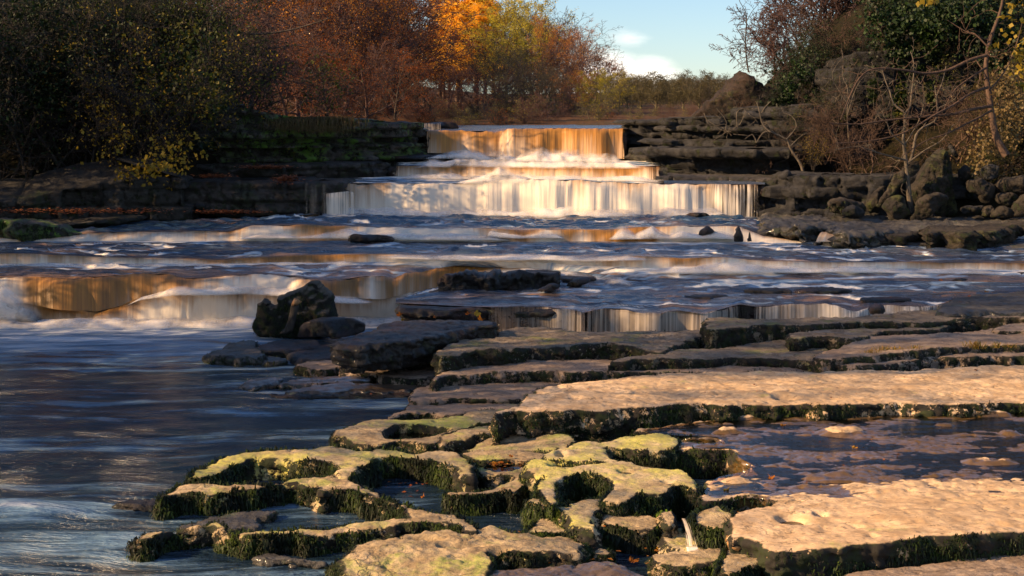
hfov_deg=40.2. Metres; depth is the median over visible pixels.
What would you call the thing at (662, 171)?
rock step
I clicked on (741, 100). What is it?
shrub
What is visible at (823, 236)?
rock
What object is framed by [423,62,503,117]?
tree
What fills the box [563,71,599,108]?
tree
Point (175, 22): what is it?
shrub
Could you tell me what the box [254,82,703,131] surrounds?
wooded hill
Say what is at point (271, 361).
rock ledge
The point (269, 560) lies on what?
rock ledge
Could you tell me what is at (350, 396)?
rock ledge
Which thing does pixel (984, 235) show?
rock ledge
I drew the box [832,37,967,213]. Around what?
tree
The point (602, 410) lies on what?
rock slab
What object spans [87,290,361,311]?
rock step
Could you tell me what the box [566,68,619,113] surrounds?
tree
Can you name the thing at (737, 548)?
rock
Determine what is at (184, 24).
shrub
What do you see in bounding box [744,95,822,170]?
tree
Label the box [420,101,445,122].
tree
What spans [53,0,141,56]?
shrub
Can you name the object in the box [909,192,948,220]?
boulder
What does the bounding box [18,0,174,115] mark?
shrub
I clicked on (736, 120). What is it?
roots
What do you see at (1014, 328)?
rock slab
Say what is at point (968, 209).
boulder
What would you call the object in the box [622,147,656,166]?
rock cliff
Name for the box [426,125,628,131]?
water
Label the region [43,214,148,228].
rock cliff
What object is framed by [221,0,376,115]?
tree
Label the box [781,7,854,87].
shrub
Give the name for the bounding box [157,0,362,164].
shrub
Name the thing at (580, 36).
tree
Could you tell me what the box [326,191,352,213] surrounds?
waterfall
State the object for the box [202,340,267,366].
rock ledge
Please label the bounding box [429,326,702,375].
rock slab
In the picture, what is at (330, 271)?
water
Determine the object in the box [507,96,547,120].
tree
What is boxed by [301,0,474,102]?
tree
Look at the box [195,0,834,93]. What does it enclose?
sky
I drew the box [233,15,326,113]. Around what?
tree
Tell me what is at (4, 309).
foam
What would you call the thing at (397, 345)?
rock ledge
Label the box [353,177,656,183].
water
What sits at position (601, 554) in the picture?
rock
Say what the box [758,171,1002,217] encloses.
block stack
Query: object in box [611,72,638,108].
tree
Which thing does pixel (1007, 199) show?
boulder
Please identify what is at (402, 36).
tree
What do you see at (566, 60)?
tree
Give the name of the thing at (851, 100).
tree
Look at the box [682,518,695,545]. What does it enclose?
waterfall
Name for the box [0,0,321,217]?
bank
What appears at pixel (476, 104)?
tree
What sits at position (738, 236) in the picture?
rock
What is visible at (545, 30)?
tree
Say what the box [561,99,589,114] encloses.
tree
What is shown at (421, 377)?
rock ledge
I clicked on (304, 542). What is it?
rock ledge
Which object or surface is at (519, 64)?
tree
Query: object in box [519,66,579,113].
tree
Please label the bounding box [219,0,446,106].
tree
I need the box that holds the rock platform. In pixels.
[629,410,1023,575]
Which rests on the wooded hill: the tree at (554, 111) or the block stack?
the tree at (554, 111)
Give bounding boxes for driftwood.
[280,298,301,333]
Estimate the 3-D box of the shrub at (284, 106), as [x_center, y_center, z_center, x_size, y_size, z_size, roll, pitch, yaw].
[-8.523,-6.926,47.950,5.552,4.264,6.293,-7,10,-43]
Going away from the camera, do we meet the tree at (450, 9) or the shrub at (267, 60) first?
the shrub at (267, 60)
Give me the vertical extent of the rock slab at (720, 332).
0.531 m
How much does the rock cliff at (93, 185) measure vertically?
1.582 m
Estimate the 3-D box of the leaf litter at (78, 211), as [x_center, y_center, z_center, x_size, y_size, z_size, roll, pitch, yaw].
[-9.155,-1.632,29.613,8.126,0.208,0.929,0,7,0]
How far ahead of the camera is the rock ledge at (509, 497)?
12.06 m
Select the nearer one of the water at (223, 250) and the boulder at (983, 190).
the water at (223, 250)
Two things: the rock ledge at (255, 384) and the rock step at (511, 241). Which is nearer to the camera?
the rock ledge at (255, 384)
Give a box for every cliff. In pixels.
[0,155,199,220]
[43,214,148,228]
[177,104,428,147]
[182,176,355,215]
[196,160,394,183]
[212,142,443,162]
[387,153,462,166]
[612,119,661,150]
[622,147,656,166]
[628,138,802,158]
[643,145,814,174]
[653,103,834,142]
[655,172,777,208]
[730,106,812,147]
[813,49,991,167]
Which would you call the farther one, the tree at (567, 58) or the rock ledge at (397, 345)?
the tree at (567, 58)
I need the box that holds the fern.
[183,137,217,153]
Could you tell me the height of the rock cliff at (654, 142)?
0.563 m
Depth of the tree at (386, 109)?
58.45 m
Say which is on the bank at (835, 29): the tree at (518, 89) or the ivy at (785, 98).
the ivy at (785, 98)
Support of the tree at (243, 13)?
on the wooded hill
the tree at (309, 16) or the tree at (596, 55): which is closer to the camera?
the tree at (309, 16)
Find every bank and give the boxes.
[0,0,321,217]
[0,217,81,241]
[685,0,1023,173]
[835,50,1023,217]
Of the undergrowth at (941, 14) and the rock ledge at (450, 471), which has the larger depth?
the undergrowth at (941, 14)
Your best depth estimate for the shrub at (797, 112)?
34.49 m
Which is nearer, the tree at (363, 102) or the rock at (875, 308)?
the rock at (875, 308)
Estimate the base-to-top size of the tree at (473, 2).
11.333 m
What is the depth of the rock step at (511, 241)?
27.95 m
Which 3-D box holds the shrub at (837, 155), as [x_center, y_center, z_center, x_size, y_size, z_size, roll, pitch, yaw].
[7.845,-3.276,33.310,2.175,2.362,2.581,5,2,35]
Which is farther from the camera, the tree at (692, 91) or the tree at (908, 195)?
the tree at (692, 91)
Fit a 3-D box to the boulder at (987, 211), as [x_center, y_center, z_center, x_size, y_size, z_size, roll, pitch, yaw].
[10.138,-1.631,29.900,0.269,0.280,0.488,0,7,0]
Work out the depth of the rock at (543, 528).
11.11 m
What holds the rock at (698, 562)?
in the water at (98, 421)
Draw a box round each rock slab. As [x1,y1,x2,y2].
[388,403,518,419]
[408,381,569,405]
[428,359,811,391]
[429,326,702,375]
[487,364,1023,445]
[607,340,827,377]
[699,310,1023,348]
[785,323,978,351]
[810,328,1023,372]
[812,352,1023,371]
[844,554,1023,575]
[935,291,1023,317]
[991,323,1023,334]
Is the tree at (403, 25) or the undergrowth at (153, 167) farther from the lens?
the tree at (403, 25)
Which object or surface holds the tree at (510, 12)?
on the wooded hill
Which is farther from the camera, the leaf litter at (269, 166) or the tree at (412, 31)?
the tree at (412, 31)
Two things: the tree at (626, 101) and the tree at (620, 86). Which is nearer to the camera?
the tree at (620, 86)
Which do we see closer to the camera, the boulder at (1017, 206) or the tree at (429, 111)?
the boulder at (1017, 206)
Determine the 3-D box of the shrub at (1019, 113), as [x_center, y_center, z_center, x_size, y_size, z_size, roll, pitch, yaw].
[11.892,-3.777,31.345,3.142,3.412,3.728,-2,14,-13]
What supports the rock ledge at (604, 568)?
in the water at (98, 421)
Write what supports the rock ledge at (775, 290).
in the water at (607, 286)
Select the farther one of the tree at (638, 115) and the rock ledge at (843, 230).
the tree at (638, 115)
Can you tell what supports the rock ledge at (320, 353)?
in the water at (98, 421)
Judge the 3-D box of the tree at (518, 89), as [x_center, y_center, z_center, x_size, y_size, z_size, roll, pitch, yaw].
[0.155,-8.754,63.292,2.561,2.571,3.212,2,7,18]
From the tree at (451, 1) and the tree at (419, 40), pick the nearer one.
the tree at (451, 1)
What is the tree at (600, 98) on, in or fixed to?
on the wooded hill
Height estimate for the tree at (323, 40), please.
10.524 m
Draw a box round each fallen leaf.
[473,310,480,316]
[628,556,638,562]
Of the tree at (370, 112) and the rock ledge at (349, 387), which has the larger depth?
the tree at (370, 112)
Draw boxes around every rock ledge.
[111,498,156,511]
[126,509,476,562]
[148,468,480,535]
[176,508,278,532]
[182,443,480,492]
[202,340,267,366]
[238,377,283,391]
[251,553,327,568]
[258,339,321,357]
[261,355,288,366]
[269,391,409,399]
[275,376,373,388]
[284,381,423,394]
[286,344,330,364]
[293,359,432,382]
[321,525,594,575]
[327,407,504,453]
[328,320,499,374]
[378,367,434,386]
[394,304,558,327]
[437,426,490,452]
[440,477,529,515]
[460,432,577,454]
[461,450,544,471]
[478,465,523,488]
[491,561,643,575]
[513,270,560,275]
[560,274,595,282]
[684,294,728,298]
[744,287,791,293]
[755,210,1023,249]
[795,287,851,293]
[813,241,1023,247]
[854,231,922,248]
[860,297,911,302]
[918,220,1023,250]
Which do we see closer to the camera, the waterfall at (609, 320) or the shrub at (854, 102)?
the waterfall at (609, 320)
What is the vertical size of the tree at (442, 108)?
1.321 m
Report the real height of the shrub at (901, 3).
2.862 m
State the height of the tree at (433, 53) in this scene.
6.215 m
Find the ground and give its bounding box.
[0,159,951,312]
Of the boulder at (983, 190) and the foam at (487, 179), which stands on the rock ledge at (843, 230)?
the boulder at (983, 190)
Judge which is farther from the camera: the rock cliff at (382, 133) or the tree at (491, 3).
the tree at (491, 3)
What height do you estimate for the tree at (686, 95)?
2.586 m
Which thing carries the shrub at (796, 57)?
on the bank at (835, 29)
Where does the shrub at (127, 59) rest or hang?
on the bank at (194, 170)
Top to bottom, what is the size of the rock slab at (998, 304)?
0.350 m
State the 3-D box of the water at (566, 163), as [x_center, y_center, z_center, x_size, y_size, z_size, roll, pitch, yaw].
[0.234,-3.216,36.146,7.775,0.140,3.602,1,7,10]
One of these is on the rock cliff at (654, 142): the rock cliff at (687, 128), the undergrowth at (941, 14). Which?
the rock cliff at (687, 128)
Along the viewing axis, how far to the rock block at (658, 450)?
13.11 m
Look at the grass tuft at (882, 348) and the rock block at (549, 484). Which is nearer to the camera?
the rock block at (549, 484)
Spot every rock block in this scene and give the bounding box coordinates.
[518,458,704,521]
[519,494,649,550]
[541,433,682,469]
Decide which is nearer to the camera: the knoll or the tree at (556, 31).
the knoll
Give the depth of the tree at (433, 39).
71.06 m
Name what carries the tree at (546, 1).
on the wooded hill
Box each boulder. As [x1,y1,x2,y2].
[251,280,337,339]
[298,316,365,338]
[778,170,792,179]
[827,197,866,214]
[842,205,864,216]
[864,186,884,212]
[882,195,910,220]
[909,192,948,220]
[911,147,957,216]
[948,144,958,157]
[958,165,971,181]
[960,205,983,213]
[965,178,995,204]
[979,164,998,180]
[980,205,994,217]
[990,206,1012,217]
[994,175,1023,193]
[994,192,1017,206]
[1010,194,1023,217]
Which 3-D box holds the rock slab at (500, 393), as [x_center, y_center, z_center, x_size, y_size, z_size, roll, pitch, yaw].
[-0.100,1.265,16.744,2.237,0.194,1.624,0,7,0]
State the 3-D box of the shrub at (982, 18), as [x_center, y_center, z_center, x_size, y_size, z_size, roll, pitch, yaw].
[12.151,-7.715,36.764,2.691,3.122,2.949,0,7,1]
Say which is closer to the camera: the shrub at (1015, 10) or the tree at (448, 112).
the shrub at (1015, 10)
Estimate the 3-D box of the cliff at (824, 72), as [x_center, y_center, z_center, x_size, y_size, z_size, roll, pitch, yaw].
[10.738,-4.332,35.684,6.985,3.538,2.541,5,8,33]
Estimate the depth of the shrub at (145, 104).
31.44 m
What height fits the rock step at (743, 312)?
0.604 m
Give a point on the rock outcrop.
(497, 279)
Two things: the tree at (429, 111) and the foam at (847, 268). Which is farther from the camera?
the tree at (429, 111)
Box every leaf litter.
[0,207,244,215]
[190,172,231,178]
[195,209,271,214]
[234,164,300,168]
[272,174,305,184]
[486,460,523,466]
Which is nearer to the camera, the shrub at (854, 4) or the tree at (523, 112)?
the shrub at (854, 4)
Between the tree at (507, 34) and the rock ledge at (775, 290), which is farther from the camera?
the tree at (507, 34)
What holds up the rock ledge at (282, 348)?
in the water at (98, 421)
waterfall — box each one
[0,224,815,242]
[0,253,1023,269]
[0,268,450,311]
[0,288,430,322]
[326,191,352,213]
[342,178,751,216]
[396,165,658,179]
[396,266,537,293]
[419,123,440,139]
[427,128,623,158]
[491,303,937,331]
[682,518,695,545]
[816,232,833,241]
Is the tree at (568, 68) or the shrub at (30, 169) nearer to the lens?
the shrub at (30, 169)
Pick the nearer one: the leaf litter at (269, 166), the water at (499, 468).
the water at (499, 468)
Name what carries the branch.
on the rock cliff at (382, 133)
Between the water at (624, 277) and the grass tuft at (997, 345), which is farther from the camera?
the water at (624, 277)
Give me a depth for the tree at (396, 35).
60.05 m
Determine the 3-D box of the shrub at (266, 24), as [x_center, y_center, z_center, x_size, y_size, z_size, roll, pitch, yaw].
[-7.485,-6.539,40.456,3.342,3.146,4.075,3,1,24]
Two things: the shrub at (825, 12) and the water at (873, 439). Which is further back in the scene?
the shrub at (825, 12)
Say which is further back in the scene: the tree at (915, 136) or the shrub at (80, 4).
the shrub at (80, 4)
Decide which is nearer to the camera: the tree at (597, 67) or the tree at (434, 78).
the tree at (434, 78)
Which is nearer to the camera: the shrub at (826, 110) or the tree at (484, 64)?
the shrub at (826, 110)
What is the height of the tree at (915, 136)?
2.297 m
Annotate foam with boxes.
[0,302,18,316]
[2,318,369,326]
[43,263,345,265]
[202,289,351,301]
[252,233,464,238]
[408,175,640,180]
[416,256,550,259]
[426,162,627,166]
[436,153,603,162]
[473,177,516,181]
[491,233,557,237]
[615,231,732,237]
[767,266,891,271]
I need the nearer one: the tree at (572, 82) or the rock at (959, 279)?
the rock at (959, 279)
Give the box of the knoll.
[690,71,771,116]
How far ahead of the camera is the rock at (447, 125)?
41.20 m
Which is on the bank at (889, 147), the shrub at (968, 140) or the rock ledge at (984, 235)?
the shrub at (968, 140)
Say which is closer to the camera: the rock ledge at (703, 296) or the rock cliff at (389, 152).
the rock ledge at (703, 296)
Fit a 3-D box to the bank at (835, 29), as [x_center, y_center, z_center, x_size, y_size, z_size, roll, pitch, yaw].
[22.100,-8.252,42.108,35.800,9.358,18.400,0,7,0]
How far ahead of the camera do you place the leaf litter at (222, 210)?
30.93 m
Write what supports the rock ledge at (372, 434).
in the water at (98, 421)
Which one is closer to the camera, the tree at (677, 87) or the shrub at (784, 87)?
the shrub at (784, 87)
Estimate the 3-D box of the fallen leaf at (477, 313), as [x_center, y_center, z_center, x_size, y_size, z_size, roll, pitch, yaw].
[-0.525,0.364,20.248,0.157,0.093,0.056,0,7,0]
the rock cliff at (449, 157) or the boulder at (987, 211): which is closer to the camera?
the boulder at (987, 211)
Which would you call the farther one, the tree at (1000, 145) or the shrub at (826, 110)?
the shrub at (826, 110)
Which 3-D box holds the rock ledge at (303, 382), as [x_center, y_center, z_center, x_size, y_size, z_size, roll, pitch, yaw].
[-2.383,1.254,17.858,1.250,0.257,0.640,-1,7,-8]
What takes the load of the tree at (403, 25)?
on the wooded hill
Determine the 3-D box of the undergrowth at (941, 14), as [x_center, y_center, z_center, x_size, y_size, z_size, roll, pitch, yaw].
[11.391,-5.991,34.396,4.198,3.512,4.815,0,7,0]
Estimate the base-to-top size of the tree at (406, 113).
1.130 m
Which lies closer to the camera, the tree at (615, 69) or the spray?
the spray
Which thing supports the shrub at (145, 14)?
on the bank at (194, 170)
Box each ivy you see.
[755,45,821,106]
[849,0,992,84]
[865,65,937,124]
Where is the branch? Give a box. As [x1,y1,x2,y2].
[208,0,347,102]
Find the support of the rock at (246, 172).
on the rock cliff at (307, 195)
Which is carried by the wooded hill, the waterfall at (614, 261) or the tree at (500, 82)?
the tree at (500, 82)
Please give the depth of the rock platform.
11.72 m
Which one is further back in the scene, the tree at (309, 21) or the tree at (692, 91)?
the tree at (692, 91)
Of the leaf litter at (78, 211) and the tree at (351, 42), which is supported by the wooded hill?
the tree at (351, 42)
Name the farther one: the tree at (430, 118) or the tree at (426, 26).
the tree at (426, 26)
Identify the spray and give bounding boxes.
[352,210,678,216]
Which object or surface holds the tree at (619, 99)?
on the wooded hill
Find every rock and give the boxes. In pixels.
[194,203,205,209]
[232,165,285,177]
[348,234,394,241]
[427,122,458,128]
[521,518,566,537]
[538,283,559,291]
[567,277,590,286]
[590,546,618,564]
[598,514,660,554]
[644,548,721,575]
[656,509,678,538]
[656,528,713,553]
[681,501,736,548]
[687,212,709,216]
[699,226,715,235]
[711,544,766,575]
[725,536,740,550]
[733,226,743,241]
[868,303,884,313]
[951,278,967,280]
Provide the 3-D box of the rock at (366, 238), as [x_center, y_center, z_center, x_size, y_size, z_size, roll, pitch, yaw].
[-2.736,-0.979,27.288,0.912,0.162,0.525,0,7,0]
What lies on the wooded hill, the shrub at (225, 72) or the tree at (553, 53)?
the tree at (553, 53)
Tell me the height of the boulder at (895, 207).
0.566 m
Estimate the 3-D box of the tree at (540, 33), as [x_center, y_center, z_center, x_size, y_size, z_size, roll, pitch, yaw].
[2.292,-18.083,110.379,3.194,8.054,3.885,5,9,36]
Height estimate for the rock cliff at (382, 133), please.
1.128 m
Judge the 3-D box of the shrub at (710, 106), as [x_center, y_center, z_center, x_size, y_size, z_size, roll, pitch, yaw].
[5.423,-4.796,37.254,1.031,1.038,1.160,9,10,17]
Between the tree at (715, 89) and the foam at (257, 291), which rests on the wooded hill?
the tree at (715, 89)
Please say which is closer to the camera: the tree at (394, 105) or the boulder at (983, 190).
the boulder at (983, 190)
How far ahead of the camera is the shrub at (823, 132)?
33.06 m
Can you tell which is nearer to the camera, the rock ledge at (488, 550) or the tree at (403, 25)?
the rock ledge at (488, 550)
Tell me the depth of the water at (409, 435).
14.84 m
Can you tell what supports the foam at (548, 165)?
on the water at (566, 163)
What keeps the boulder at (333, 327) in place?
in the water at (98, 421)
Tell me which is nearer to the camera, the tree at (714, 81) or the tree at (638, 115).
the tree at (638, 115)
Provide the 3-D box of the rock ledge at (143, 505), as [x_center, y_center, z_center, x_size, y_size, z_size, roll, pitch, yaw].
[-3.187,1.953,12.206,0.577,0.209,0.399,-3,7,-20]
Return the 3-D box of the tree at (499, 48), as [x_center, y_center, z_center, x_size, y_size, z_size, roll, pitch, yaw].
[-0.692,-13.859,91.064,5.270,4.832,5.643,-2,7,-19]
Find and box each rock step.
[48,241,599,241]
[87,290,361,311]
[357,184,764,216]
[388,167,666,183]
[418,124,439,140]
[424,130,626,160]
[489,305,936,331]
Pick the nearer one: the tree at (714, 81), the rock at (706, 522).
the rock at (706, 522)
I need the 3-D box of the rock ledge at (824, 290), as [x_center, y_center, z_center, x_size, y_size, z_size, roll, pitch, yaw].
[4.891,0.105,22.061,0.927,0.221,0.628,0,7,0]
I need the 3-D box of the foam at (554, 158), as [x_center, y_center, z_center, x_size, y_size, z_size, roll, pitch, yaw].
[0.352,-3.503,36.565,5.784,0.527,2.157,2,7,13]
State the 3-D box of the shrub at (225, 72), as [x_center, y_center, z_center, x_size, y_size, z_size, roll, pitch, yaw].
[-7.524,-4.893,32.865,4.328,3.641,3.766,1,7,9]
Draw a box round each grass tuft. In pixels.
[253,116,366,134]
[259,118,305,130]
[301,116,369,134]
[870,345,902,350]
[959,341,990,349]
[992,342,1003,347]
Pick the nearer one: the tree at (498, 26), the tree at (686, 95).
the tree at (686, 95)
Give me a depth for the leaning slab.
29.99 m
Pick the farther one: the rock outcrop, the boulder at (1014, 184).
the boulder at (1014, 184)
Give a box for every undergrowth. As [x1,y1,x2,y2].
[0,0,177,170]
[59,64,211,190]
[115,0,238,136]
[892,0,1023,86]
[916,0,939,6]
[951,33,1023,183]
[987,3,1023,92]
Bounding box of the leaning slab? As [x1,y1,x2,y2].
[876,161,919,207]
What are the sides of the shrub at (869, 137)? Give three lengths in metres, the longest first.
2.868 x 2.625 x 2.417 m
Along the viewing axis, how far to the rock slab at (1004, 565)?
10.12 m
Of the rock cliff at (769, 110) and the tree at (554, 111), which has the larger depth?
the tree at (554, 111)
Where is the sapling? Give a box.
[723,0,759,71]
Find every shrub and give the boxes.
[0,0,57,82]
[0,0,111,147]
[0,0,130,149]
[0,12,90,178]
[0,15,136,133]
[0,54,139,168]
[0,60,157,178]
[0,82,67,180]
[7,14,175,159]
[9,0,121,63]
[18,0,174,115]
[19,0,241,157]
[36,0,294,160]
[51,33,235,165]
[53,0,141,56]
[69,36,244,165]
[73,6,279,167]
[89,0,219,78]
[104,0,289,156]
[119,0,178,45]
[126,0,216,63]
[155,0,277,103]
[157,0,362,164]
[176,1,301,109]
[199,1,244,53]
[217,4,304,109]
[700,88,731,115]
[708,0,846,81]
[714,79,751,115]
[726,88,754,106]
[741,68,784,105]
[748,4,845,79]
[754,0,852,57]
[754,88,861,172]
[754,94,819,148]
[759,0,868,68]
[761,70,800,101]
[767,32,823,99]
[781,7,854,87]
[781,79,852,145]
[785,31,887,137]
[785,97,892,173]
[788,0,881,35]
[790,87,868,172]
[798,130,842,170]
[807,0,884,29]
[815,90,918,173]
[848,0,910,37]
[859,58,1023,173]
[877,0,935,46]
[918,65,1023,160]
[924,17,1023,115]
[946,63,1023,194]
[947,0,1018,53]
[977,124,1023,181]
[994,0,1022,31]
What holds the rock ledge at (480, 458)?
in the water at (98, 421)
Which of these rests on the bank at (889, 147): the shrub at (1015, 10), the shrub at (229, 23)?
the shrub at (1015, 10)
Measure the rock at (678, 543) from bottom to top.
0.298 m
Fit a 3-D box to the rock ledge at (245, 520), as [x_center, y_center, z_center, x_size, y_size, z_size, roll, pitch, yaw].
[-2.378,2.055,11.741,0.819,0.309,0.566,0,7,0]
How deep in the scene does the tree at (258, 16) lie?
62.33 m
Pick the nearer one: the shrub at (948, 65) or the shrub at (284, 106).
the shrub at (948, 65)
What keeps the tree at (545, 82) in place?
on the wooded hill
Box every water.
[0,240,1023,262]
[0,261,1023,282]
[0,318,725,575]
[73,213,1023,243]
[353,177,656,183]
[389,433,434,438]
[396,274,1023,299]
[396,291,1023,312]
[400,160,652,166]
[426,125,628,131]
[480,464,523,471]
[538,269,1023,286]
[651,413,1023,494]
[664,181,764,183]
[781,521,803,524]
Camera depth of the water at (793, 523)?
10.80 m
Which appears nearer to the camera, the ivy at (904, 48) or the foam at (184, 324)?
the foam at (184, 324)
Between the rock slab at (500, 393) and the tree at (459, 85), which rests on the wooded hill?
the tree at (459, 85)
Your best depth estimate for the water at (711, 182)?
32.64 m
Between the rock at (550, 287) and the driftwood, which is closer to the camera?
the driftwood
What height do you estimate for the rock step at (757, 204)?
0.977 m
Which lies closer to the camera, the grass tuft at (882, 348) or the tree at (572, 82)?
the grass tuft at (882, 348)
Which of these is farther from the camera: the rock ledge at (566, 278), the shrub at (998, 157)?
the shrub at (998, 157)
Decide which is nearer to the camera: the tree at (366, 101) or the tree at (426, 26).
the tree at (366, 101)
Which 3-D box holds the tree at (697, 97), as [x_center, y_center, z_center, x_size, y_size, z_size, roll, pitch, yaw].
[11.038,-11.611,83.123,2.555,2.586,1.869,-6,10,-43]
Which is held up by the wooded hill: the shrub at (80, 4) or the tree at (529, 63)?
the tree at (529, 63)
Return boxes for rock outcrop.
[428,268,560,292]
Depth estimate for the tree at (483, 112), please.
56.54 m
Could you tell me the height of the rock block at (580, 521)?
0.479 m
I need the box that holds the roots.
[704,92,783,141]
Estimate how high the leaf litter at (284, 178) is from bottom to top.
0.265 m
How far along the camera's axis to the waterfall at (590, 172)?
34.12 m
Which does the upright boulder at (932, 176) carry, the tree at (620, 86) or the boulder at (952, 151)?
the boulder at (952, 151)
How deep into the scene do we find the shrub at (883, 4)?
39.13 m
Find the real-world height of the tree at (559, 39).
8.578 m
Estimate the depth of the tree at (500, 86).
65.13 m
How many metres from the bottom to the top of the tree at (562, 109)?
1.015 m
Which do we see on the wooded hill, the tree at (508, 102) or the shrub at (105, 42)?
the tree at (508, 102)
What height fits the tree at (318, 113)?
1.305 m
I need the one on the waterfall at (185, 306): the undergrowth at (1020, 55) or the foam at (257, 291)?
the foam at (257, 291)
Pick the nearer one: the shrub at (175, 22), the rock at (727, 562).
the rock at (727, 562)
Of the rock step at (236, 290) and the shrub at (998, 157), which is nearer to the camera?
the rock step at (236, 290)
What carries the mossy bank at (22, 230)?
in the water at (212, 223)
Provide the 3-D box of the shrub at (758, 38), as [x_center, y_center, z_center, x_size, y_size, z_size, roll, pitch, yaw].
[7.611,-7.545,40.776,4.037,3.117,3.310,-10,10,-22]
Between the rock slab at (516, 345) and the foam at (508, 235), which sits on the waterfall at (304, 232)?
the foam at (508, 235)
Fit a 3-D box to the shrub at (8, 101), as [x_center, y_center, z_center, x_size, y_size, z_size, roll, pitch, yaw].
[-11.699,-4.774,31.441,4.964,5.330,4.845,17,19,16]
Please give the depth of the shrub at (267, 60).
37.20 m
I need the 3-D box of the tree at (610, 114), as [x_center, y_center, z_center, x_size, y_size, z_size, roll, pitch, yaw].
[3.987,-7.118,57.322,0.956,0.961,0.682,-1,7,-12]
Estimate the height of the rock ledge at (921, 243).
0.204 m
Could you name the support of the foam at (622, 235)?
on the waterfall at (304, 232)
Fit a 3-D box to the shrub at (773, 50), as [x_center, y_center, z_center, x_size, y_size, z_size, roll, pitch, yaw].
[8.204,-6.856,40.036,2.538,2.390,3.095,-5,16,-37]
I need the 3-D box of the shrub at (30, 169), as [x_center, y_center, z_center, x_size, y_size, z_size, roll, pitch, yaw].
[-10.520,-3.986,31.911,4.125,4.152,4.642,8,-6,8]
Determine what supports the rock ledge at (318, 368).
in the water at (98, 421)
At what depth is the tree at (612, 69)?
98.75 m
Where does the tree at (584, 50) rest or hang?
on the wooded hill
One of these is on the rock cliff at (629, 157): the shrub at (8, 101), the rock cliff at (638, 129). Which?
the rock cliff at (638, 129)
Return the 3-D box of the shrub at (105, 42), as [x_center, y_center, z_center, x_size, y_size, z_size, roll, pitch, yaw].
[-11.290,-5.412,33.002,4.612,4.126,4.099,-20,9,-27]
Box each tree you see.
[184,0,332,104]
[189,0,399,102]
[194,0,393,102]
[197,0,320,70]
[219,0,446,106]
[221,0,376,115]
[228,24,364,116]
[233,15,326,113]
[235,0,374,116]
[237,0,484,110]
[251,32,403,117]
[275,0,453,109]
[276,0,455,83]
[284,8,435,114]
[299,0,419,114]
[300,37,424,120]
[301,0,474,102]
[303,4,494,112]
[306,101,331,116]
[331,0,513,114]
[332,23,435,107]
[342,0,443,104]
[350,108,368,117]
[358,93,387,120]
[361,45,442,120]
[377,101,397,115]
[378,0,481,104]
[381,93,405,114]
[383,63,477,113]
[390,17,470,106]
[398,100,418,119]
[401,57,461,108]
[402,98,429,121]
[411,93,442,121]
[420,0,473,98]
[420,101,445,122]
[421,0,502,100]
[422,0,490,102]
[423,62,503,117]
[425,60,493,109]
[426,0,445,100]
[428,1,483,102]
[428,96,449,116]
[430,43,524,115]
[438,99,460,118]
[445,104,477,124]
[446,62,530,115]
[452,0,554,100]
[452,4,523,102]
[461,18,542,101]
[461,39,532,106]
[464,0,510,100]
[465,92,493,114]
[470,66,525,113]
[470,102,498,119]
[475,3,584,96]
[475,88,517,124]
[476,4,536,97]
[479,48,556,107]
[481,1,580,101]
[481,56,553,109]
[486,66,547,114]
[489,0,579,92]
[492,87,526,114]
[498,41,590,107]
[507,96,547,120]
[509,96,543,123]
[514,62,567,109]
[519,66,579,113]
[524,18,592,101]
[525,9,559,99]
[525,67,581,109]
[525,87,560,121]
[528,8,618,102]
[530,47,596,100]
[534,28,600,101]
[537,19,593,99]
[541,59,596,105]
[546,30,626,101]
[547,94,569,114]
[548,68,594,109]
[552,101,571,116]
[559,23,600,105]
[559,93,584,114]
[560,48,623,102]
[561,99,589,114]
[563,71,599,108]
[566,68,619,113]
[570,73,609,108]
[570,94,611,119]
[576,41,619,100]
[585,70,629,107]
[590,86,621,113]
[593,60,645,100]
[594,62,627,104]
[595,70,637,108]
[601,68,651,111]
[601,104,620,117]
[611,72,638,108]
[627,72,655,107]
[633,103,644,118]
[634,75,654,100]
[635,70,669,107]
[655,73,687,107]
[660,77,686,103]
[669,69,705,108]
[677,76,711,104]
[680,71,713,108]
[694,68,729,103]
[702,74,724,94]
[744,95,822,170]
[798,0,1023,157]
[818,43,883,168]
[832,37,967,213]
[909,65,985,161]
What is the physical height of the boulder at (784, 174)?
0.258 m
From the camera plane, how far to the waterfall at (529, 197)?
32.32 m
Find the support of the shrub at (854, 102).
on the rock cliff at (687, 128)
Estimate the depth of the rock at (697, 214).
31.31 m
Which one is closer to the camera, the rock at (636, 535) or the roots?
the rock at (636, 535)
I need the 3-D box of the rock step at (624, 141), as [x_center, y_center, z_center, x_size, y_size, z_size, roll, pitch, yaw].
[0.336,-3.864,38.313,5.596,0.957,0.614,2,7,13]
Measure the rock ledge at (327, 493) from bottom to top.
0.572 m
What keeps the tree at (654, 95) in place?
on the wooded hill
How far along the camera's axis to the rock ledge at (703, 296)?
21.41 m
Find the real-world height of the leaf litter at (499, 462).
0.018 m
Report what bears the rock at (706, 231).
on the waterfall at (304, 232)
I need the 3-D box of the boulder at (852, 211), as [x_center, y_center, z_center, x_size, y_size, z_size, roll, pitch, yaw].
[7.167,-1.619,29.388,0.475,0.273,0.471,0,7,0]

